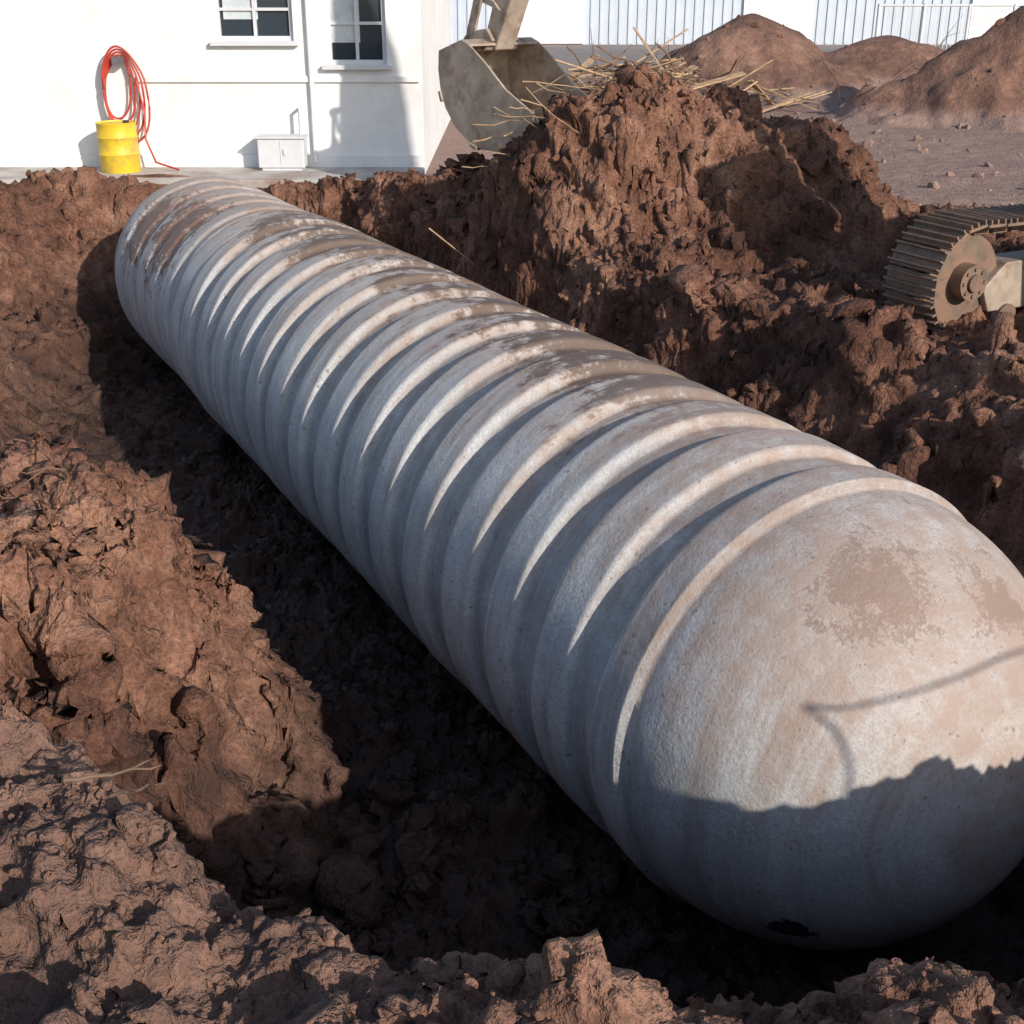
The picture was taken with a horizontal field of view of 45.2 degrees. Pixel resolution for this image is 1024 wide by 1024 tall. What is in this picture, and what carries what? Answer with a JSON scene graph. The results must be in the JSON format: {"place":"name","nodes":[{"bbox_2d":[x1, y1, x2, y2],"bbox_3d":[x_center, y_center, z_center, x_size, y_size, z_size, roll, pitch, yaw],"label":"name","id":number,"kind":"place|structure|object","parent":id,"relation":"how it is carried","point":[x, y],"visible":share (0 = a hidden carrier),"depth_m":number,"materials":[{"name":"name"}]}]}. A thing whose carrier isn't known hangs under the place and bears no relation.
{"place":"outdoors","nodes":[
{"label":"outdoors","id":0,"kind":"place"},
{"bbox_2d":[0,167,424,187],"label":"pavement","id":1,"kind":"structure","parent":0,"point":[256,177],"depth_m":19.75,"materials":[{"name":"concrete"}]},
{"bbox_2d":[95,120,140,173],"bbox_3d":[-6.350,-5.903,19.828,0.650,0.790,0.650,0,23,0],"label":"yellow barrel","id":2,"kind":"object","parent":1,"relation":"on","point":[119,152],"visible":1,"depth_m":19.62,"materials":[{"name":"paint"}]},
{"bbox_2d":[254,106,308,170],"bbox_3d":[-3.750,-6.093,20.041,0.810,0.980,0.480,0,23,0],"label":"utility cabinet","id":3,"kind":"object","parent":1,"relation":"on","point":[282,152],"visible":1,"depth_m":19.94,"materials":[{"name":"metal"}]},
{"bbox_2d":[0,0,450,173],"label":"walls","id":4,"kind":"structure","parent":0,"point":[52,55],"depth_m":20.01,"materials":[{"name":"white paint"}]},
{"bbox_2d":[101,45,179,170],"bbox_3d":[-5.980,-6.523,19.838,1.296,1.893,0.271,7,24,16],"label":"red hose","id":5,"kind":"object","parent":4,"relation":"hanging from","point":[124,57],"visible":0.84,"depth_m":19.78,"materials":[{"name":"rubber"}]},
{"bbox_2d":[0,76,424,166],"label":"trim bands","id":6,"kind":"object","parent":4,"relation":"attached to","point":[216,160],"depth_m":20.39,"materials":[{"name":"white paint"}]},
{"bbox_2d":[214,0,293,40],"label":"window frame","id":7,"kind":"object","parent":4,"relation":"attached to","point":[253,9],"visible":1,"depth_m":19.71,"materials":[{"name":"white plastic"}]},
{"bbox_2d":[219,0,289,35],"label":"window glass","id":8,"kind":"object","parent":7,"relation":"in","point":[272,23],"visible":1,"depth_m":19.74,"materials":[{"name":"black glass"}]},
{"bbox_2d":[222,0,359,42],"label":"blinds","id":9,"kind":"object","parent":7,"relation":"attached to","point":[341,10],"visible":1,"depth_m":19.68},
{"bbox_2d":[210,41,298,45],"bbox_3d":[-4.125,-7.509,19.695,1.410,0.070,0.160,0,23,0],"label":"window sill","id":10,"kind":"structure","parent":4,"relation":"attached to","point":[254,43],"depth_m":19.62,"materials":[{"name":"white concrete"}]},
{"bbox_2d":[304,0,317,162],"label":"downpipes","id":11,"kind":"object","parent":4,"relation":"attached to","point":[310,71],"visible":1,"depth_m":19.86,"materials":[{"name":"white metal"}]},
{"bbox_2d":[325,0,386,63],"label":"window frame","id":12,"kind":"object","parent":4,"relation":"attached to","point":[329,23],"visible":1,"depth_m":19.75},
{"bbox_2d":[332,0,382,59],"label":"window glass","id":13,"kind":"object","parent":12,"relation":"in","point":[370,46],"visible":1,"depth_m":19.85,"materials":[{"name":"black glass"}]},
{"bbox_2d":[322,65,391,69],"bbox_3d":[-2.500,-7.178,19.836,1.120,0.070,0.160,0,23,0],"label":"window sill","id":14,"kind":"structure","parent":4,"relation":"attached to","point":[356,67],"depth_m":19.76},
{"bbox_2d":[0,6,1023,1023],"bbox_3d":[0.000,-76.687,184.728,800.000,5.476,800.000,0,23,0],"label":"ground","id":15,"kind":"structure","parent":0,"point":[252,756],"depth_m":8.41,"materials":[{"name":"brown soil"}]},
{"bbox_2d":[0,439,163,499],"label":"roots","id":16,"kind":"object","parent":15,"relation":"on","point":[65,474],"visible":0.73,"depth_m":6.79,"materials":[{"name":"brown plant"}]},
{"bbox_2d":[0,759,165,797],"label":"roots","id":17,"kind":"object","parent":15,"relation":"on","point":[83,778],"visible":1,"depth_m":3.96,"materials":[{"name":"brown plant"}]},
{"bbox_2d":[0,14,1023,1023],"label":"dirt clods","id":18,"kind":"object","parent":15,"relation":"on","point":[558,950],"visible":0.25,"depth_m":7.61,"materials":[{"name":"brown soil"}]},
{"bbox_2d":[428,52,659,265],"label":"roots","id":19,"kind":"object","parent":15,"relation":"on","point":[532,116],"visible":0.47,"depth_m":14.63,"materials":[{"name":"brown wood"}]},
{"bbox_2d":[115,176,1023,949],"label":"underground storage tank","id":20,"kind":"object","parent":15,"relation":"on","point":[731,662],"visible":1,"depth_m":6.37,"materials":[{"name":"grey concrete"}]},
{"bbox_2d":[555,27,831,113],"bbox_3d":[3.907,-11.139,31.508,9.656,2.432,4.055,4,23,9],"label":"pile of branches","id":21,"kind":"object","parent":15,"relation":"on","point":[752,83],"visible":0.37,"depth_m":30.89,"materials":[{"name":"beige plant"}]},
{"bbox_2d":[438,0,1023,333],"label":"excavator","id":22,"kind":"object","parent":15,"relation":"on","point":[956,263],"visible":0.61,"depth_m":11.24,"materials":[{"name":"metal"}]},
{"bbox_2d":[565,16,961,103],"bbox_3d":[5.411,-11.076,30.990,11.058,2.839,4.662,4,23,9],"label":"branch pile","id":23,"kind":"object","parent":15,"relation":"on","point":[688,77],"visible":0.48,"depth_m":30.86,"materials":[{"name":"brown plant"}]},
{"bbox_2d":[542,45,951,77],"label":"asphalt yard","id":24,"kind":"structure","parent":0,"point":[583,53],"depth_m":56.53,"materials":[{"name":"grey asphalt"}]},
{"bbox_2d":[449,0,1023,44],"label":"warehouse","id":25,"kind":"structure","parent":24,"relation":"on","point":[615,22],"depth_m":64.94,"materials":[{"name":"corrugated metal"}]},
{"bbox_2d":[517,0,1023,43],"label":"roller doors","id":26,"kind":"structure","parent":25,"relation":"in","point":[545,21],"depth_m":64.79,"materials":[{"name":"white metal"}]},
{"bbox_2d":[874,4,1023,48],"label":"metal fence","id":27,"kind":"object","parent":24,"relation":"on","point":[967,20],"visible":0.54,"depth_m":43.57,"materials":[{"name":"metal"}]}
]}

